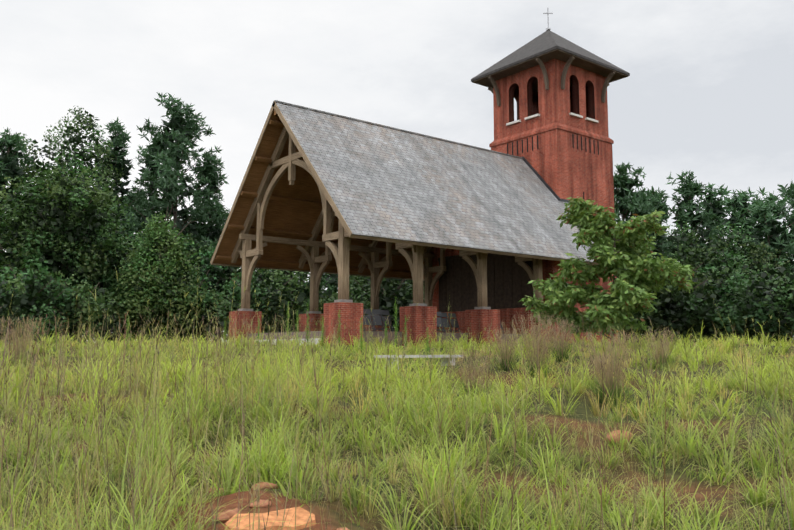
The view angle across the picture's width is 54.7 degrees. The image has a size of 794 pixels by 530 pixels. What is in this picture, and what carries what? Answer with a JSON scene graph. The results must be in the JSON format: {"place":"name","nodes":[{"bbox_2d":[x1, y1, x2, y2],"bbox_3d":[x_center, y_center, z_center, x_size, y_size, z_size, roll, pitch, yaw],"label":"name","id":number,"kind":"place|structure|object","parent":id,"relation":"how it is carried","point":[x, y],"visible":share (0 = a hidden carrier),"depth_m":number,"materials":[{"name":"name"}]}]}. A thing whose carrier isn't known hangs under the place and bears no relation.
{"place":"outdoors","nodes":[
{"label":"outdoors","id":0,"kind":"place"},
{"bbox_2d":[0,271,793,529],"bbox_3d":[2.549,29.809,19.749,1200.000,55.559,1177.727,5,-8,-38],"label":"terrain","id":1,"kind":"structure","parent":0,"point":[581,408],"depth_m":8.79,"materials":[{"name":"green plant"}]},
{"bbox_2d":[0,127,39,265],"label":"pine tree","id":2,"kind":"object","parent":1,"relation":"on","point":[9,161],"visible":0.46,"depth_m":63.37,"materials":[{"name":"green plant"}]},
{"bbox_2d":[0,251,49,285],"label":"broadleaf tree","id":3,"kind":"object","parent":1,"relation":"on","point":[13,265],"visible":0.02,"depth_m":49.18,"materials":[{"name":"green plant"}]},
{"bbox_2d":[0,266,50,344],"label":"understory bush","id":4,"kind":"object","parent":1,"relation":"on","point":[5,278],"visible":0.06,"depth_m":47.34,"materials":[{"name":"green plant"}]},
{"bbox_2d":[4,124,72,260],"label":"broadleaf tree","id":5,"kind":"object","parent":1,"relation":"on","point":[33,169],"visible":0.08,"depth_m":67.66,"materials":[{"name":"green plant"}]},
{"bbox_2d":[0,257,92,343],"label":"understory bush","id":6,"kind":"object","parent":1,"relation":"on","point":[44,278],"visible":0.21,"depth_m":44.53,"materials":[{"name":"green plant"}]},
{"bbox_2d":[0,258,113,343],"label":"understory bush","id":7,"kind":"object","parent":1,"relation":"on","point":[24,305],"visible":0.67,"depth_m":43.05,"materials":[{"name":"green plant"}]},
{"bbox_2d":[0,149,134,289],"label":"broadleaf","id":8,"kind":"object","parent":1,"relation":"on","point":[49,234],"visible":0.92,"depth_m":49.44,"materials":[{"name":"green plant"}]},
{"bbox_2d":[30,281,126,343],"bbox_3d":[-18.887,3.622,46.228,5.766,5.310,5.213,-2,-7,18],"label":"understory bush","id":9,"kind":"object","parent":1,"relation":"on","point":[95,315],"visible":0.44,"depth_m":45.29,"materials":[{"name":"green plant"}]},
{"bbox_2d":[39,106,123,288],"bbox_3d":[-26.457,-3.079,64.358,6.918,20.875,6.960,-4,-8,33],"label":"broadleaf tree","id":10,"kind":"object","parent":1,"relation":"on","point":[97,148],"visible":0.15,"depth_m":64.39,"materials":[{"name":"green plant"}]},
{"bbox_2d":[54,193,115,283],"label":"pine tree","id":11,"kind":"object","parent":1,"relation":"on","point":[85,236],"visible":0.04,"depth_m":52.68,"materials":[{"name":"green plant"}]},
{"bbox_2d":[73,260,148,342],"bbox_3d":[-19.933,2.928,52.081,7.753,6.476,8.639,-2,-7,20],"label":"understory bush","id":12,"kind":"object","parent":1,"relation":"on","point":[102,281],"visible":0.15,"depth_m":50.35,"materials":[{"name":"green plant"}]},
{"bbox_2d":[92,278,144,341],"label":"understory bush","id":13,"kind":"object","parent":1,"relation":"on","point":[116,321],"visible":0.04,"depth_m":51.42,"materials":[{"name":"green plant"}]},
{"bbox_2d":[94,117,149,277],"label":"pine tree","id":14,"kind":"object","parent":1,"relation":"on","point":[119,138],"visible":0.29,"depth_m":72.48,"materials":[{"name":"green plant"}]},
{"bbox_2d":[83,229,188,343],"bbox_3d":[-18.367,1.666,52.220,6.703,8.516,6.707,-4,-8,32],"label":"broadleaf tree","id":15,"kind":"object","parent":1,"relation":"on","point":[125,240],"visible":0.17,"depth_m":51.44,"materials":[{"name":"green plant"}]},
{"bbox_2d":[117,190,158,263],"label":"pine tree","id":16,"kind":"object","parent":1,"relation":"on","point":[128,196],"visible":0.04,"depth_m":81.70,"materials":[{"name":"green plant"}]},
{"bbox_2d":[129,131,177,240],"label":"pine tree","id":17,"kind":"object","parent":1,"relation":"on","point":[151,170],"visible":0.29,"depth_m":76.78,"materials":[{"name":"green plant"}]},
{"bbox_2d":[103,205,216,343],"bbox_3d":[-15.695,1.183,50.848,6.908,10.138,6.162,5,-8,-38],"label":"broadleaf tree","id":18,"kind":"object","parent":1,"relation":"on","point":[149,271],"visible":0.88,"depth_m":49.61,"materials":[{"name":"green plant"}]},
{"bbox_2d":[119,221,206,326],"bbox_3d":[-15.490,1.373,52.184,5.877,8.897,5.376,0,-6,3],"label":"broadleaf tree","id":19,"kind":"object","parent":1,"relation":"on","point":[185,239],"visible":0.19,"depth_m":51.33,"materials":[{"name":"green plant"}]},
{"bbox_2d":[119,92,222,272],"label":"pine tree","id":20,"kind":"object","parent":1,"relation":"on","point":[181,134],"visible":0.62,"depth_m":67.62,"materials":[{"name":"green plant"}]},
{"bbox_2d":[129,269,229,343],"bbox_3d":[-14.574,3.114,52.174,7.950,5.913,6.325,-1,-7,12],"label":"understory bush","id":21,"kind":"object","parent":1,"relation":"on","point":[202,296],"visible":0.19,"depth_m":50.85,"materials":[{"name":"green plant"}]},
{"bbox_2d":[182,146,229,335],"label":"pine tree","id":22,"kind":"object","parent":1,"relation":"on","point":[211,170],"visible":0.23,"depth_m":71.84,"materials":[{"name":"green plant"}]},
{"bbox_2d":[183,287,231,342],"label":"understory bush","id":23,"kind":"object","parent":1,"relation":"on","point":[216,293],"visible":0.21,"depth_m":51.45,"materials":[{"name":"green plant"}]},
{"bbox_2d":[185,241,241,337],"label":"broadleaf tree","id":24,"kind":"object","parent":1,"relation":"on","point":[202,267],"visible":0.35,"depth_m":56.96,"materials":[{"name":"green plant"}]},
{"bbox_2d":[194,215,240,340],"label":"broadleaf tree","id":25,"kind":"object","parent":1,"relation":"on","point":[226,273],"depth_m":78.22,"materials":[{"name":"green plant"}]},
{"bbox_2d":[215,283,282,337],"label":"understory bush","id":26,"kind":"object","parent":1,"relation":"on","point":[222,322],"visible":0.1,"depth_m":48.99,"materials":[{"name":"green plant"}]},
{"bbox_2d":[213,266,288,294],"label":"broadleaf tree","id":27,"kind":"object","parent":1,"relation":"on","point":[229,272],"visible":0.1,"depth_m":57.62,"materials":[{"name":"green plant"}]},
{"bbox_2d":[149,489,365,529],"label":"dirt patch","id":28,"kind":"object","parent":1,"relation":"on","point":[246,496],"visible":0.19,"depth_m":5.76,"materials":[{"name":"soil"}]},
{"bbox_2d":[224,507,315,529],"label":"rock","id":29,"kind":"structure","parent":28,"relation":"on","point":[302,516],"depth_m":5.32,"materials":[{"name":"orange stone"}]},
{"bbox_2d":[209,268,309,332],"bbox_3d":[-8.930,3.102,50.173,8.265,6.870,7.691,5,-8,-38],"label":"understory bush","id":30,"kind":"object","parent":1,"relation":"on","point":[279,292],"visible":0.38,"depth_m":48.64,"materials":[{"name":"green plant"}]},
{"bbox_2d":[240,338,320,345],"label":"step","id":31,"kind":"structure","parent":1,"relation":"on","point":[317,341],"depth_m":29.43,"materials":[{"name":"grey concrete"}]},
{"bbox_2d":[262,281,319,330],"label":"understory bush","id":32,"kind":"object","parent":1,"relation":"on","point":[292,301],"visible":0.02,"depth_m":54.72,"materials":[{"name":"green plant"}]},
{"bbox_2d":[252,268,331,310],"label":"broadleaf tree","id":33,"kind":"object","parent":1,"relation":"on","point":[304,275],"visible":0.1,"depth_m":54.62,"materials":[{"name":"green plant"}]},
{"bbox_2d":[282,277,335,331],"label":"understory bush","id":34,"kind":"object","parent":1,"relation":"on","point":[322,290],"visible":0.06,"depth_m":54.50,"materials":[{"name":"green plant"}]},
{"bbox_2d":[320,273,336,294],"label":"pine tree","id":35,"kind":"object","parent":1,"relation":"on","point":[326,275],"depth_m":81.11,"materials":[{"name":"green plant"}]},
{"bbox_2d":[298,290,370,313],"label":"understory bush","id":36,"kind":"object","parent":1,"relation":"on","point":[323,297],"visible":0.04,"depth_m":51.90,"materials":[{"name":"green plant"}]},
{"bbox_2d":[324,274,366,293],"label":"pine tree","id":37,"kind":"object","parent":1,"relation":"on","point":[335,283],"depth_m":60.06,"materials":[{"name":"green plant"}]},
{"bbox_2d":[326,275,424,331],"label":"tree","id":38,"kind":"object","parent":1,"relation":"on","point":[357,286],"visible":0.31,"depth_m":48.05,"materials":[{"name":"green plant"}]},
{"bbox_2d":[248,331,525,346],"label":"floor slab","id":39,"kind":"structure","parent":1,"relation":"on","point":[393,336],"depth_m":31.09,"materials":[{"name":"grey concrete"}]},
{"bbox_2d":[363,309,503,332],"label":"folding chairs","id":40,"kind":"object","parent":39,"relation":"on","point":[443,322],"visible":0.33,"depth_m":30.52,"materials":[{"name":"grey metal"}]},
{"bbox_2d":[0,298,793,529],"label":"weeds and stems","id":41,"kind":"object","parent":1,"relation":"on","point":[505,358],"visible":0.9,"depth_m":9.05,"materials":[{"name":"green plant"}]},
{"bbox_2d":[210,101,597,310],"bbox_3d":[1.173,-2.070,36.604,16.220,8.494,11.368,5,-8,-38],"label":"timber frame","id":42,"kind":"object","parent":1,"relation":"on","point":[343,247],"visible":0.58,"depth_m":34.08,"materials":[{"name":"brown wood"}]},
{"bbox_2d":[213,105,522,278],"bbox_3d":[1.188,-3.114,36.734,16.170,6.292,11.267,5,-8,-38],"label":"roof decking","id":43,"kind":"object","parent":42,"relation":"on","point":[293,211],"depth_m":35.85,"materials":[{"name":"brown wood"}]},
{"bbox_2d":[274,100,595,262],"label":"chapel roof","id":44,"kind":"structure","parent":43,"relation":"on","point":[380,181],"depth_m":33.04,"materials":[{"name":"grey tile"}]},
{"bbox_2d":[389,279,424,329],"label":"understory bush","id":45,"kind":"object","parent":1,"relation":"on","point":[400,298],"visible":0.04,"depth_m":50.41,"materials":[{"name":"green plant"}]},
{"bbox_2d":[229,247,605,347],"bbox_3d":[1.294,-0.924,36.572,15.730,10.050,8.960,5,-8,-38],"label":"brick base","id":46,"kind":"object","parent":1,"relation":"on","point":[421,317],"visible":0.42,"depth_m":32.95,"materials":[{"name":"red brick"}]},
{"bbox_2d":[238,299,531,315],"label":"caps","id":47,"kind":"object","parent":46,"relation":"on","point":[351,301],"visible":0.38,"depth_m":32.96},
{"bbox_2d":[374,355,461,370],"bbox_3d":[0.583,2.393,18.714,2.500,0.392,0.450,5,-8,-38],"label":"stone bench","id":48,"kind":"object","parent":1,"relation":"on","point":[434,356],"visible":0.45,"depth_m":18.55,"materials":[{"name":"stone"}]},
{"bbox_2d":[207,430,632,529],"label":"rocks","id":49,"kind":"object","parent":1,"relation":"on","point":[227,515],"visible":0.46,"depth_m":5.75,"materials":[{"name":"brown stone"}]},
{"bbox_2d":[489,122,617,345],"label":"brick tower","id":50,"kind":"structure","parent":1,"relation":"on","point":[561,165],"depth_m":40.96,"materials":[{"name":"red brick"}]},
{"bbox_2d":[522,156,569,202],"bbox_3d":[7.125,-4.430,41.681,0.970,2.846,5.079,5,-8,-38],"label":"roof flashing","id":51,"kind":"object","parent":50,"relation":"attached to","point":[543,180],"visible":0.31,"depth_m":40.15,"materials":[{"name":"grey metal"}]},
{"bbox_2d":[493,59,608,139],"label":"belfry wall","id":52,"kind":"structure","parent":50,"relation":"on","point":[555,102],"depth_m":41.94,"materials":[{"name":"red brick"}]},
{"bbox_2d":[471,30,629,81],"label":"tower roof","id":53,"kind":"structure","parent":52,"relation":"on","point":[546,42],"depth_m":42.13,"materials":[{"name":"grey tile"}]},
{"bbox_2d":[543,8,552,29],"bbox_3d":[8.673,-14.107,44.023,0.517,1.400,0.245,3,-7,-23],"label":"cross","id":54,"kind":"object","parent":53,"relation":"on","point":[547,13],"visible":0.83,"depth_m":44.03,"materials":[{"name":"silver metal"}]},
{"bbox_2d":[472,49,628,91],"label":"roof soffit","id":55,"kind":"structure","parent":53,"relation":"attached to","point":[577,61],"depth_m":41.91,"materials":[{"name":"brown wood"}]},
{"bbox_2d":[488,56,614,105],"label":"roof brackets","id":56,"kind":"object","parent":52,"relation":"attached to","point":[563,76],"visible":0.62,"depth_m":40.67,"materials":[{"name":"brown wood"}]},
{"bbox_2d":[506,112,597,125],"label":"window sills","id":57,"kind":"structure","parent":52,"relation":"attached to","point":[538,115],"depth_m":41.59,"materials":[{"name":"grey concrete"}]},
{"bbox_2d":[519,197,699,348],"bbox_3d":[7.217,0.309,25.401,5.151,5.066,5.086,5,-8,-38],"label":"young tree","id":58,"kind":"object","parent":1,"relation":"on","point":[614,246],"visible":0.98,"depth_m":24.70,"materials":[{"name":"green plant"}]},
{"bbox_2d":[619,314,648,342],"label":"understory bush","id":59,"kind":"object","parent":1,"relation":"on","point":[635,332],"depth_m":45.90,"materials":[{"name":"green plant"}]},
{"bbox_2d":[613,162,662,223],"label":"pine tree","id":60,"kind":"object","parent":1,"relation":"on","point":[624,193],"visible":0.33,"depth_m":61.95,"materials":[{"name":"green plant"}]},
{"bbox_2d":[622,199,675,266],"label":"pine tree","id":61,"kind":"object","parent":1,"relation":"on","point":[644,210],"visible":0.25,"depth_m":56.99,"materials":[{"name":"green plant"}]},
{"bbox_2d":[647,187,671,340],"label":"pine tree","id":62,"kind":"object","parent":1,"relation":"on","point":[662,193],"visible":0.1,"depth_m":66.83,"materials":[{"name":"green plant"}]},
{"bbox_2d":[616,259,719,343],"bbox_3d":[14.622,2.553,47.771,7.978,6.313,9.150,5,-8,-38],"label":"understory bush","id":63,"kind":"object","parent":1,"relation":"on","point":[663,309],"visible":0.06,"depth_m":45.68,"materials":[{"name":"green plant"}]},
{"bbox_2d":[617,256,734,344],"bbox_3d":[15.438,2.561,46.575,8.319,6.208,7.748,5,-8,-38],"label":"understory bush","id":64,"kind":"object","parent":1,"relation":"on","point":[689,309],"visible":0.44,"depth_m":44.40,"materials":[{"name":"green plant"}]},
{"bbox_2d":[655,287,721,341],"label":"understory bush","id":65,"kind":"object","parent":1,"relation":"on","point":[697,325],"depth_m":50.11,"materials":[{"name":"green plant"}]},
{"bbox_2d":[653,219,728,275],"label":"broadleaf tree","id":66,"kind":"object","parent":1,"relation":"on","point":[683,259],"visible":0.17,"depth_m":56.86,"materials":[{"name":"green plant"}]},
{"bbox_2d":[653,171,738,278],"bbox_3d":[23.449,-0.639,62.111,6.876,14.971,7.934,5,-8,-38],"label":"pine tree","id":67,"kind":"object","parent":1,"relation":"on","point":[688,190],"visible":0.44,"depth_m":61.75,"materials":[{"name":"green plant"}]},
{"bbox_2d":[676,267,751,341],"bbox_3d":[21.002,3.510,52.232,8.089,7.164,7.579,5,-8,-38],"label":"understory bush","id":68,"kind":"object","parent":1,"relation":"on","point":[713,290],"visible":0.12,"depth_m":50.58,"materials":[{"name":"green plant"}]},
{"bbox_2d":[698,183,732,269],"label":"pine tree","id":69,"kind":"object","parent":1,"relation":"on","point":[711,202],"visible":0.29,"depth_m":66.69,"materials":[{"name":"green plant"}]},
{"bbox_2d":[685,249,789,343],"bbox_3d":[21.157,2.299,48.141,7.208,7.256,8.706,-1,-7,13],"label":"understory bush","id":70,"kind":"object","parent":1,"relation":"on","point":[721,295],"visible":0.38,"depth_m":47.15,"materials":[{"name":"green plant"}]},
{"bbox_2d":[690,221,789,295],"bbox_3d":[24.151,1.384,54.796,6.697,9.553,7.075,5,-8,-38],"label":"broadleaf tree","id":71,"kind":"object","parent":1,"relation":"on","point":[742,238],"visible":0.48,"depth_m":54.34,"materials":[{"name":"green plant"}]},
{"bbox_2d":[711,261,793,345],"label":"understory bush","id":72,"kind":"object","parent":1,"relation":"on","point":[782,307],"visible":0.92,"depth_m":42.27,"materials":[{"name":"green plant"}]},
{"bbox_2d":[718,187,786,279],"bbox_3d":[27.367,0.220,60.332,5.862,13.198,5.899,5,-8,-38],"label":"pine tree","id":73,"kind":"object","parent":1,"relation":"on","point":[737,202],"visible":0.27,"depth_m":60.71,"materials":[{"name":"green plant"}]},
{"bbox_2d":[731,187,793,285],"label":"pine tree","id":74,"kind":"object","parent":1,"relation":"on","point":[763,211],"visible":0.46,"depth_m":56.50,"materials":[{"name":"green plant"}]},
{"bbox_2d":[775,179,793,275],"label":"pine tree","id":75,"kind":"object","parent":1,"relation":"on","point":[784,191],"visible":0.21,"depth_m":60.82,"materials":[{"name":"green plant"}]},
{"bbox_2d":[0,0,793,342],"label":"sky","id":76,"kind":"structure","parent":0,"point":[708,92],"materials":[{"name":"white"}]},
{"bbox_2d":[438,253,533,311],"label":"wall","id":77,"kind":"structure","parent":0,"point":[508,280],"depth_m":38.79,"materials":[{"name":"brown wood"}]},
{"bbox_2d":[507,134,598,199],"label":"slit windows","id":78,"kind":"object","parent":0,"point":[572,142],"visible":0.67,"depth_m":41.35,"materials":[{"name":"black"}]}
]}

